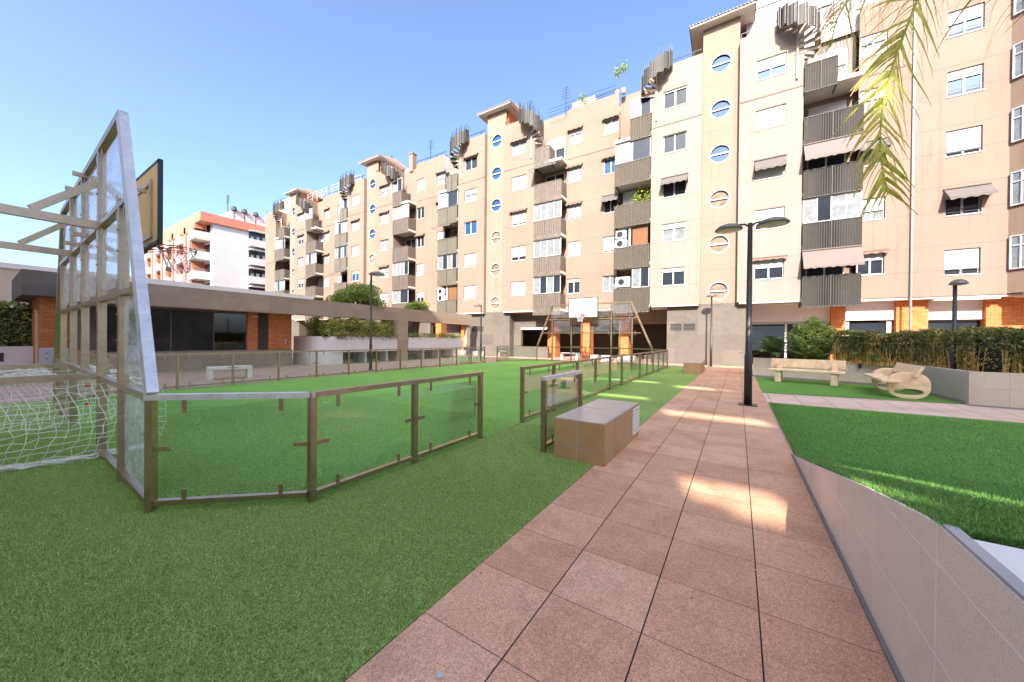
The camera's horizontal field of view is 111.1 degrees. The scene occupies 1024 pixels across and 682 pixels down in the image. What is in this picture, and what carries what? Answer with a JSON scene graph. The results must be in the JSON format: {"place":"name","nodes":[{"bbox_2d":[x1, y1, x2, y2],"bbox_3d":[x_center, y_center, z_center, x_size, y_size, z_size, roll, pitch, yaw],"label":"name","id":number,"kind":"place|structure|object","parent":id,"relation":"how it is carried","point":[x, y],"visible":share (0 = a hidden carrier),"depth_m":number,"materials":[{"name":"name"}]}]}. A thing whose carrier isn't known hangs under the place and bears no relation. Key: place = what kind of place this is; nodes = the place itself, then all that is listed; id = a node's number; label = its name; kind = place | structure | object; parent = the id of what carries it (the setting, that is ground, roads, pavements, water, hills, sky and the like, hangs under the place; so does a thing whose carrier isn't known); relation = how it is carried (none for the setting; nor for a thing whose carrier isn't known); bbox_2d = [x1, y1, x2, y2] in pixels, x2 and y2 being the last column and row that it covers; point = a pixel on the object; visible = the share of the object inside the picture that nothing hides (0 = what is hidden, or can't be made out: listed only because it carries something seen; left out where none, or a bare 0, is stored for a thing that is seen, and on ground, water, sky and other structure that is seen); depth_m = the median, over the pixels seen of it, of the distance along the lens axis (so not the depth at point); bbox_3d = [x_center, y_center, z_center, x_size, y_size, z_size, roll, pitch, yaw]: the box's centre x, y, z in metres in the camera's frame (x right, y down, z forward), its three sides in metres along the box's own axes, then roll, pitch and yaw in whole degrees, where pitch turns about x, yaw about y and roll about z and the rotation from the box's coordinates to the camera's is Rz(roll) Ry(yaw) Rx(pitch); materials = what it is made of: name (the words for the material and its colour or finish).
{"place":"outdoors","nodes":[
{"label":"outdoors","id":0,"kind":"place"},
{"bbox_2d":[0,262,199,307],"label":"garden building","id":1,"kind":"structure","parent":0,"point":[9,272],"depth_m":20.62,"materials":[{"name":"white paint"}]},
{"bbox_2d":[144,195,264,290],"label":"apartment building","id":2,"kind":"structure","parent":0,"point":[229,246],"depth_m":54.83,"materials":[{"name":"white paint"}]},
{"bbox_2d":[0,360,705,681],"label":"turf","id":3,"kind":"structure","parent":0,"point":[651,394],"depth_m":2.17,"materials":[{"name":"green plant"}]},
{"bbox_2d":[0,109,158,503],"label":"football goal","id":4,"kind":"object","parent":3,"relation":"on","point":[102,244],"visible":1,"depth_m":3.74,"materials":[{"name":"metal"}]},
{"bbox_2d":[0,364,166,472],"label":"goal net","id":5,"kind":"object","parent":4,"relation":"hanging from","point":[22,466],"visible":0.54,"depth_m":3.87,"materials":[{"name":"white fabric"}]},
{"bbox_2d":[136,158,196,273],"bbox_3d":[-5.426,-1.808,5.574,1.802,1.408,0.656,1,0,33],"label":"basketball hoop","id":6,"kind":"object","parent":4,"relation":"attached to","point":[154,171],"visible":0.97,"depth_m":5.11,"materials":[{"name":"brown wood"}]},
{"bbox_2d":[540,370,582,452],"bbox_3d":[0.714,0.911,4.834,0.070,0.934,1.240,1,0,33],"label":"glass fence","id":7,"kind":"object","parent":3,"relation":"on","point":[560,398],"visible":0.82,"depth_m":4.60,"materials":[{"name":"metal"}]},
{"bbox_2d":[536,301,652,360],"bbox_3d":[4.923,-0.480,21.383,7.192,3.600,2.379,1,0,33],"label":"football goal","id":8,"kind":"object","parent":3,"relation":"on","point":[611,332],"visible":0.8,"depth_m":20.83,"materials":[{"name":"metal"}]},
{"bbox_2d":[568,297,597,321],"bbox_3d":[3.950,-1.804,20.123,1.802,1.408,0.656,1,0,33],"label":"basketball hoop","id":9,"kind":"object","parent":8,"relation":"attached to","point":[580,308],"visible":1,"depth_m":20.31,"materials":[{"name":"white plastic"}]},
{"bbox_2d":[554,399,638,466],"bbox_3d":[1.190,1.146,4.675,0.622,0.476,1.590,1,0,33],"label":"tiled box","id":10,"kind":"object","parent":3,"relation":"on","point":[601,432],"visible":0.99,"depth_m":4.12,"materials":[{"name":"brown tile"}]},
{"bbox_2d":[683,360,704,374],"bbox_3d":[8.048,1.147,15.484,0.640,0.476,2.050,1,0,33],"label":"tiled box","id":11,"kind":"object","parent":3,"relation":"on","point":[693,367],"visible":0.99,"depth_m":14.69,"materials":[{"name":"brown tile"}]},
{"bbox_2d":[67,360,664,510],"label":"court turf","id":12,"kind":"structure","parent":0,"point":[501,390],"depth_m":6.19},
{"bbox_2d":[53,347,484,406],"bbox_3d":[-5.167,0.802,13.415,1.287,0.936,15.184,1,0,33],"label":"glass fence","id":13,"kind":"object","parent":12,"relation":"on","point":[471,356],"visible":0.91,"depth_m":11.06,"materials":[{"name":"metal"}]},
{"bbox_2d":[143,372,483,513],"bbox_3d":[-1.446,0.896,3.603,3.294,0.936,0.716,0,0,-41],"label":"glass fence","id":14,"kind":"object","parent":12,"relation":"on","point":[468,397],"visible":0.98,"depth_m":2.96,"materials":[{"name":"metal"}]},
{"bbox_2d":[496,346,536,361],"bbox_3d":[0.227,0.802,22.193,3.096,0.936,0.560,0,0,-34],"label":"glass fence","id":15,"kind":"object","parent":12,"relation":"on","point":[501,354],"visible":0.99,"depth_m":21.82,"materials":[{"name":"metal"}]},
{"bbox_2d":[520,349,667,422],"bbox_3d":[3.863,0.895,12.401,0.968,0.936,15.054,1,0,33],"label":"glass fence","id":16,"kind":"object","parent":12,"relation":"on","point":[609,373],"visible":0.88,"depth_m":8.78,"materials":[{"name":"glass"}]},
{"bbox_2d":[0,0,758,275],"label":"sky","id":17,"kind":"structure","parent":0,"point":[253,102],"materials":[{"name":"blue"}]},
{"bbox_2d":[0,354,1023,680],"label":"plaza","id":18,"kind":"structure","parent":0,"point":[192,378],"depth_m":13.00,"materials":[{"name":"grey concrete"}]},
{"bbox_2d":[0,300,32,346],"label":"hedge","id":19,"kind":"object","parent":18,"relation":"on","point":[15,325],"visible":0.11,"depth_m":15.67,"materials":[{"name":"green plant"}]},
{"bbox_2d":[0,346,32,364],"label":"garden wall","id":20,"kind":"structure","parent":18,"relation":"on","point":[10,355],"depth_m":15.34,"materials":[{"name":"white paint"}]},
{"bbox_2d":[39,348,68,369],"bbox_3d":[-18.477,0.713,14.167,0.608,0.850,0.700,1,0,33],"label":"meter box","id":21,"kind":"object","parent":18,"relation":"on","point":[46,355],"visible":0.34,"depth_m":13.87,"materials":[{"name":"paint"}]},
{"bbox_2d":[12,269,95,363],"bbox_3d":[-20.625,-0.873,16.623,5.700,3.950,3.300,1,0,33],"label":"kiosk","id":22,"kind":"object","parent":18,"relation":"on","point":[37,288],"visible":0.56,"depth_m":14.45,"materials":[{"name":"grey concrete"}]},
{"bbox_2d":[206,365,251,379],"bbox_3d":[-9.317,1.036,11.595,0.380,0.410,1.150,1,0,43],"label":"concrete bench","id":23,"kind":"object","parent":18,"relation":"on","point":[247,368],"visible":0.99,"depth_m":11.42,"materials":[{"name":"white concrete"}]},
{"bbox_2d":[77,277,471,375],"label":"pavilion","id":24,"kind":"structure","parent":18,"relation":"on","point":[192,318],"depth_m":15.28,"materials":[{"name":"grey stone"}]},
{"bbox_2d":[107,306,169,351],"bbox_3d":[-14.025,-0.423,13.083,0.012,1.620,1.900,1,0,33],"label":"window pane","id":25,"kind":"structure","parent":24,"relation":"in","point":[160,318],"depth_m":13.53,"materials":[{"name":"black glass"}]},
{"bbox_2d":[94,304,246,352],"bbox_3d":[-13.340,-0.521,14.144,0.060,1.893,4.525,1,0,33],"label":"window frame","id":26,"kind":"structure","parent":24,"relation":"in","point":[112,305],"depth_m":14.52,"materials":[{"name":"brown metal"}]},
{"bbox_2d":[171,310,212,350],"bbox_3d":[-13.137,-0.423,14.462,0.012,1.620,1.320,1,0,33],"label":"window pane","id":27,"kind":"structure","parent":24,"relation":"in","point":[190,330],"depth_m":14.42,"materials":[{"name":"black glass"}]},
{"bbox_2d":[214,321,223,348],"bbox_3d":[-14.228,-0.273,16.962,0.100,1.330,0.500,1,0,33],"label":"door","id":28,"kind":"structure","parent":24,"relation":"in","point":[218,326],"depth_m":16.96,"materials":[{"name":"black glass"}]},
{"bbox_2d":[293,336,396,364],"bbox_3d":[-9.222,0.470,19.762,2.400,1.446,4.828,1,0,33],"label":"planter","id":29,"kind":"object","parent":18,"relation":"on","point":[307,343],"visible":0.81,"depth_m":18.20,"materials":[{"name":"concrete"}]},
{"bbox_2d":[303,314,393,336],"bbox_3d":[-9.044,-0.687,19.961,2.470,1.616,4.463,1,0,33],"label":"shrub","id":30,"kind":"object","parent":29,"relation":"in","point":[318,327],"visible":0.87,"depth_m":18.84,"materials":[{"name":"green plant"}]},
{"bbox_2d":[325,281,386,321],"bbox_3d":[-8.951,-1.790,20.333,3.042,3.164,3.059,1,0,33],"label":"tree","id":31,"kind":"object","parent":29,"relation":"on","point":[359,293],"visible":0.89,"depth_m":19.59,"materials":[{"name":"green plant"}]},
{"bbox_2d":[332,331,396,340],"bbox_3d":[-8.046,-0.294,19.571,0.927,0.660,4.011,1,0,33],"label":"shrub","id":32,"kind":"object","parent":29,"relation":"in","point":[349,335],"visible":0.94,"depth_m":18.96,"materials":[{"name":"green plant"}]},
{"bbox_2d":[367,271,384,369],"bbox_3d":[-5.841,-0.841,14.947,0.870,4.190,0.633,1,0,33],"label":"street lamp","id":33,"kind":"object","parent":18,"relation":"on","point":[375,273],"visible":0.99,"depth_m":15.13,"materials":[{"name":"metal"}]},
{"bbox_2d":[388,337,462,358],"bbox_3d":[-6.069,0.471,24.653,2.400,1.446,5.130,1,0,33],"label":"planter","id":34,"kind":"object","parent":18,"relation":"on","point":[425,342],"visible":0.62,"depth_m":23.88,"materials":[{"name":"concrete"}]},
{"bbox_2d":[404,301,429,333],"bbox_3d":[-6.464,-1.494,23.854,2.052,2.578,2.038,1,0,33],"label":"tree","id":35,"kind":"object","parent":34,"relation":"on","point":[418,305],"visible":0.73,"depth_m":23.45,"materials":[{"name":"green plant"}]},
{"bbox_2d":[408,332,462,339],"bbox_3d":[-5.453,-0.316,24.211,1.387,0.715,5.251,1,0,33],"label":"shrub","id":36,"kind":"object","parent":34,"relation":"in","point":[434,335],"visible":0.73,"depth_m":23.95,"materials":[{"name":"green plant"}]},
{"bbox_2d":[265,0,913,366],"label":"apartment building","id":37,"kind":"structure","parent":18,"relation":"on","point":[517,222],"depth_m":21.05,"materials":[{"name":"beige paint"}]},
{"bbox_2d":[464,285,475,298],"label":"window","id":38,"kind":"structure","parent":37,"relation":"in","point":[469,291],"depth_m":28.73,"materials":[{"name":"white glass"}]},
{"bbox_2d":[511,281,524,295],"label":"window","id":39,"kind":"structure","parent":37,"relation":"in","point":[517,288],"depth_m":26.34,"materials":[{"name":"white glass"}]},
{"bbox_2d":[510,246,525,261],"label":"window","id":40,"kind":"structure","parent":37,"relation":"in","point":[518,253],"depth_m":26.34,"materials":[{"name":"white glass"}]},
{"bbox_2d":[511,210,525,226],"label":"window","id":41,"kind":"structure","parent":37,"relation":"in","point":[518,218],"depth_m":26.32,"materials":[{"name":"white glass"}]},
{"bbox_2d":[511,175,525,191],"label":"window","id":42,"kind":"structure","parent":37,"relation":"in","point":[518,183],"depth_m":26.29,"materials":[{"name":"white glass"}]},
{"bbox_2d":[512,139,526,156],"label":"window","id":43,"kind":"structure","parent":37,"relation":"in","point":[520,147],"depth_m":26.32,"materials":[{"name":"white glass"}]},
{"bbox_2d":[547,136,564,158],"bbox_3d":[3.234,-13.905,26.021,1.504,2.100,0.080,1,0,32],"label":"balcony door","id":44,"kind":"structure","parent":37,"relation":"in","point":[558,144],"depth_m":25.86,"materials":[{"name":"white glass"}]},
{"bbox_2d":[568,278,579,293],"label":"window","id":45,"kind":"structure","parent":37,"relation":"in","point":[573,284],"depth_m":24.92,"materials":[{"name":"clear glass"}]},
{"bbox_2d":[568,241,579,256],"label":"window","id":46,"kind":"structure","parent":37,"relation":"in","point":[573,247],"depth_m":24.86,"materials":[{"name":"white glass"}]},
{"bbox_2d":[567,203,580,220],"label":"window","id":47,"kind":"structure","parent":37,"relation":"in","point":[574,211],"depth_m":24.86,"materials":[{"name":"white glass"}]},
{"bbox_2d":[568,166,580,183],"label":"window","id":48,"kind":"structure","parent":37,"relation":"in","point":[574,173],"depth_m":24.81,"materials":[{"name":"white glass"}]},
{"bbox_2d":[568,128,581,146],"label":"window","id":49,"kind":"structure","parent":37,"relation":"in","point":[575,135],"depth_m":24.84,"materials":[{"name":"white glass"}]},
{"bbox_2d":[603,157,614,174],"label":"window","id":50,"kind":"structure","parent":37,"relation":"in","point":[609,164],"depth_m":23.61,"materials":[{"name":"blue glass"}]},
{"bbox_2d":[602,275,616,291],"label":"window","id":51,"kind":"structure","parent":37,"relation":"in","point":[609,282],"depth_m":23.58,"materials":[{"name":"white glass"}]},
{"bbox_2d":[603,236,616,252],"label":"window","id":52,"kind":"structure","parent":37,"relation":"in","point":[609,243],"depth_m":23.55,"materials":[{"name":"white glass"}]},
{"bbox_2d":[603,116,618,135],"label":"window","id":53,"kind":"structure","parent":37,"relation":"in","point":[611,125],"depth_m":23.50,"materials":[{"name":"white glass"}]},
{"bbox_2d":[661,267,684,286],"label":"window","id":54,"kind":"structure","parent":37,"relation":"in","point":[670,276],"depth_m":20.78,"materials":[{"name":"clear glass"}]},
{"bbox_2d":[661,222,685,242],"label":"window","id":55,"kind":"structure","parent":37,"relation":"in","point":[674,231],"depth_m":20.78,"materials":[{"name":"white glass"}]},
{"bbox_2d":[662,180,686,198],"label":"window","id":56,"kind":"structure","parent":37,"relation":"in","point":[678,188],"depth_m":20.76,"materials":[{"name":"black glass"}]},
{"bbox_2d":[662,131,686,154],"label":"window","id":57,"kind":"structure","parent":37,"relation":"in","point":[678,141],"depth_m":20.74,"materials":[{"name":"grey glass"}]},
{"bbox_2d":[663,85,687,110],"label":"window","id":58,"kind":"structure","parent":37,"relation":"in","point":[676,97],"depth_m":20.73,"materials":[{"name":"grey glass"}]},
{"bbox_2d":[708,282,728,299],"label":"round window","id":59,"kind":"structure","parent":37,"relation":"in","point":[720,289],"depth_m":19.87,"materials":[{"name":"beige glass"}]},
{"bbox_2d":[708,235,729,252],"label":"round window","id":60,"kind":"structure","parent":37,"relation":"in","point":[719,243],"depth_m":19.87,"materials":[{"name":"beige glass"}]},
{"bbox_2d":[709,189,729,207],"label":"round window","id":61,"kind":"structure","parent":37,"relation":"in","point":[719,198],"depth_m":19.84,"materials":[{"name":"beige glass"}]},
{"bbox_2d":[709,144,730,162],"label":"round window","id":62,"kind":"structure","parent":37,"relation":"in","point":[720,152],"depth_m":19.84,"materials":[{"name":"blue glass"}]},
{"bbox_2d":[710,99,730,117],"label":"round window","id":63,"kind":"structure","parent":37,"relation":"in","point":[720,108],"depth_m":19.82,"materials":[{"name":"blue glass"}]},
{"bbox_2d":[711,53,731,72],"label":"round window","id":64,"kind":"structure","parent":37,"relation":"in","point":[720,63],"depth_m":19.80,"materials":[{"name":"blue glass"}]},
{"bbox_2d":[748,1,779,35],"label":"window","id":65,"kind":"structure","parent":37,"relation":"in","point":[765,15],"depth_m":19.40,"materials":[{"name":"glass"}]},
{"bbox_2d":[753,258,784,280],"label":"window","id":66,"kind":"structure","parent":37,"relation":"in","point":[773,268],"depth_m":18.38,"materials":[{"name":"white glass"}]},
{"bbox_2d":[754,207,784,230],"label":"window","id":67,"kind":"structure","parent":37,"relation":"in","point":[760,215],"depth_m":18.38,"materials":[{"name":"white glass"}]},
{"bbox_2d":[754,165,785,181],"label":"window","id":68,"kind":"structure","parent":37,"relation":"in","point":[778,171],"depth_m":18.33,"materials":[{"name":"white glass"}]},
{"bbox_2d":[755,104,786,131],"bbox_3d":[13.498,-11.630,18.324,1.330,1.080,0.170,1,0,32],"label":"window","id":69,"kind":"structure","parent":37,"relation":"in","point":[772,117],"depth_m":18.31,"materials":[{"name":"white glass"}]},
{"bbox_2d":[756,53,787,81],"bbox_3d":[13.523,-14.260,18.308,1.330,1.080,0.170,1,0,32],"label":"window","id":70,"kind":"structure","parent":37,"relation":"in","point":[776,65],"depth_m":18.31,"materials":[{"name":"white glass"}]},
{"bbox_2d":[799,0,834,24],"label":"window","id":71,"kind":"structure","parent":37,"relation":"in","point":[817,3],"depth_m":18.13,"materials":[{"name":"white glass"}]},
{"bbox_2d":[752,321,891,357],"bbox_3d":[15.996,-0.042,18.666,5.900,1.970,0.070,1,0,32],"label":"window frame","id":72,"kind":"structure","parent":37,"relation":"in","point":[888,323],"depth_m":19.05,"materials":[{"name":"white metal"}]},
{"bbox_2d":[752,322,892,350],"bbox_3d":[16.043,-0.207,18.701,5.940,1.500,0.020,1,0,32],"label":"shop window","id":73,"kind":"structure","parent":37,"relation":"in","point":[759,331],"depth_m":19.42,"materials":[{"name":"grey glass"}]},
{"bbox_2d":[805,266,843,275],"bbox_3d":[16.101,-3.213,18.117,1.504,2.100,0.054,1,0,32],"label":"balcony door","id":74,"kind":"structure","parent":37,"relation":"in","point":[829,270],"depth_m":18.09,"materials":[{"name":"black glass"}]},
{"bbox_2d":[807,153,845,169],"bbox_3d":[16.152,-8.473,18.086,1.504,2.100,0.054,1,0,32],"label":"balcony door","id":75,"kind":"structure","parent":37,"relation":"in","point":[839,158],"depth_m":18.05,"materials":[{"name":"black glass"}]},
{"bbox_2d":[808,99,846,116],"bbox_3d":[16.170,-11.103,18.059,1.504,2.100,0.080,1,0,32],"label":"balcony door","id":76,"kind":"structure","parent":37,"relation":"in","point":[839,104],"depth_m":18.01,"materials":[{"name":"white glass"}]},
{"bbox_2d":[808,47,846,76],"bbox_3d":[16.196,-13.733,18.043,1.504,2.100,0.080,1,0,32],"label":"balcony door","id":77,"kind":"structure","parent":37,"relation":"in","point":[840,68],"depth_m":17.77,"materials":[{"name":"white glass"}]},
{"bbox_2d":[857,252,884,275],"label":"window","id":78,"kind":"structure","parent":37,"relation":"in","point":[874,263],"depth_m":16.93,"materials":[{"name":"white glass"}]},
{"bbox_2d":[858,88,887,112],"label":"window","id":79,"kind":"structure","parent":37,"relation":"in","point":[866,104],"depth_m":16.95,"materials":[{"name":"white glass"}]},
{"bbox_2d":[859,31,886,59],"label":"window","id":80,"kind":"structure","parent":37,"relation":"in","point":[865,53],"depth_m":16.93,"materials":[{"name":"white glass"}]},
{"bbox_2d":[862,197,885,221],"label":"window","id":81,"kind":"structure","parent":37,"relation":"in","point":[866,217],"depth_m":16.90,"materials":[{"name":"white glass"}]},
{"bbox_2d":[752,357,1023,407],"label":"planter wall","id":82,"kind":"structure","parent":18,"relation":"on","point":[986,388],"depth_m":8.52,"materials":[{"name":"tile"}]},
{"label":"planter soil","id":83,"kind":"structure","parent":82,"relation":"in","visible":0},
{"bbox_2d":[739,335,807,358],"bbox_3d":[10.237,0.268,13.792,2.149,0.976,1.787,1,0,3],"label":"cycad","id":84,"kind":"object","parent":83,"relation":"on","point":[771,345],"visible":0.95,"depth_m":13.60,"materials":[{"name":"green plant"}]},
{"bbox_2d":[784,316,839,359],"bbox_3d":[11.483,-0.046,13.403,1.808,1.863,1.397,1,0,33],"label":"shrub","id":85,"kind":"object","parent":83,"relation":"on","point":[814,338],"visible":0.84,"depth_m":13.10,"materials":[{"name":"green plant"}]},
{"bbox_2d":[831,325,1023,372],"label":"hedge","id":86,"kind":"object","parent":83,"relation":"on","point":[1000,349],"visible":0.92,"depth_m":9.72,"materials":[{"name":"green plant"}]},
{"bbox_2d":[792,454,1023,681],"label":"retaining wall","id":87,"kind":"structure","parent":18,"relation":"on","point":[943,603],"depth_m":1.28,"materials":[{"name":"tile"}]},
{"bbox_2d":[948,279,968,368],"bbox_3d":[11.628,-0.078,9.162,0.340,3.070,0.337,1,0,33],"label":"street lamp","id":88,"kind":"object","parent":18,"relation":"on","point":[955,283],"visible":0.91,"depth_m":9.16,"materials":[{"name":"metal"}]},
{"bbox_2d":[344,365,896,681],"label":"path","id":89,"kind":"structure","parent":0,"point":[673,513],"depth_m":2.01,"materials":[{"name":"pink tile"}]},
{"bbox_2d":[715,217,789,406],"bbox_3d":[5.196,-0.606,7.680,1.360,4.020,0.574,1,0,33],"label":"street lamp","id":90,"kind":"object","parent":89,"relation":"on","point":[770,222],"visible":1,"depth_m":7.64,"materials":[{"name":"metal"}]},
{"bbox_2d":[755,377,963,403],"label":"lawn","id":91,"kind":"structure","parent":0,"point":[795,387],"depth_m":10.04,"materials":[{"name":"green plant"}]},
{"bbox_2d":[768,358,845,385],"bbox_3d":[9.835,1.025,11.768,0.560,0.800,1.960,0,0,-45],"label":"bench","id":92,"kind":"object","parent":91,"relation":"on","point":[835,366],"visible":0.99,"depth_m":11.79,"materials":[{"name":"stone"}]},
{"bbox_2d":[864,362,930,398],"bbox_3d":[10.319,1.028,9.464,0.890,0.830,2.220,1,0,37],"label":"ring bench","id":93,"kind":"object","parent":91,"relation":"on","point":[899,376],"visible":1,"depth_m":8.81,"materials":[{"name":"stone"}]},
{"bbox_2d":[763,393,1023,422],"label":"cross path","id":94,"kind":"structure","parent":0,"point":[971,412],"depth_m":7.61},
{"bbox_2d":[769,402,1023,548],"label":"lawn","id":95,"kind":"structure","parent":0,"point":[969,451],"depth_m":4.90,"materials":[{"name":"green plant"}]},
{"bbox_2d":[794,0,1023,223],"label":"palm tree","id":96,"kind":"object","parent":95,"relation":"on","point":[893,49],"visible":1,"depth_m":3.99,"materials":[{"name":"green plant"}]},
{"bbox_2d":[879,0,1023,330],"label":"apartment building","id":97,"kind":"structure","parent":0,"point":[967,182],"depth_m":15.32,"materials":[{"name":"beige paint"}]},
{"bbox_2d":[928,321,979,328],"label":"shop window","id":98,"kind":"structure","parent":97,"relation":"in","point":[945,324],"depth_m":16.15,"materials":[{"name":"grey glass"}]},
{"bbox_2d":[943,248,981,275],"bbox_3d":[19.737,-3.462,15.424,1.110,1.160,0.170,1,0,32],"label":"window","id":99,"kind":"structure","parent":97,"relation":"in","point":[957,261],"depth_m":15.43,"materials":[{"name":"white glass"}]},
{"bbox_2d":[944,196,982,216],"bbox_3d":[19.762,-6.092,15.409,1.110,1.160,0.170,1,0,32],"label":"window","id":100,"kind":"structure","parent":97,"relation":"in","point":[969,205],"depth_m":15.43,"materials":[{"name":"black glass"}]},
{"bbox_2d":[945,125,983,157],"bbox_3d":[19.787,-8.722,15.393,1.110,1.160,0.170,1,0,32],"label":"window","id":101,"kind":"structure","parent":97,"relation":"in","point":[967,140],"depth_m":15.38,"materials":[{"name":"white glass"}]},
{"bbox_2d":[946,64,984,98],"bbox_3d":[19.813,-11.352,15.377,1.110,1.160,0.170,1,0,32],"label":"window","id":102,"kind":"structure","parent":97,"relation":"in","point":[967,80],"depth_m":15.39,"materials":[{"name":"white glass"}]},
{"bbox_2d":[947,3,985,38],"bbox_3d":[19.838,-13.981,15.362,1.110,1.160,0.170,1,0,32],"label":"window","id":103,"kind":"structure","parent":97,"relation":"in","point":[975,23],"depth_m":15.36,"materials":[{"name":"white glass"}]},
{"bbox_2d":[1008,233,1023,269],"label":"corner window","id":104,"kind":"structure","parent":97,"relation":"in","point":[1016,242],"depth_m":14.46,"materials":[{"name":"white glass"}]},
{"bbox_2d":[1010,169,1023,205],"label":"corner window","id":105,"kind":"structure","parent":97,"relation":"in","point":[1017,177],"depth_m":14.45,"materials":[{"name":"white glass"}]},
{"bbox_2d":[1011,104,1023,142],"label":"corner window","id":106,"kind":"structure","parent":97,"relation":"in","point":[1017,114],"depth_m":14.46,"materials":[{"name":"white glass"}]},
{"bbox_2d":[1012,40,1023,78],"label":"corner window","id":107,"kind":"structure","parent":97,"relation":"in","point":[1017,64],"depth_m":14.46,"materials":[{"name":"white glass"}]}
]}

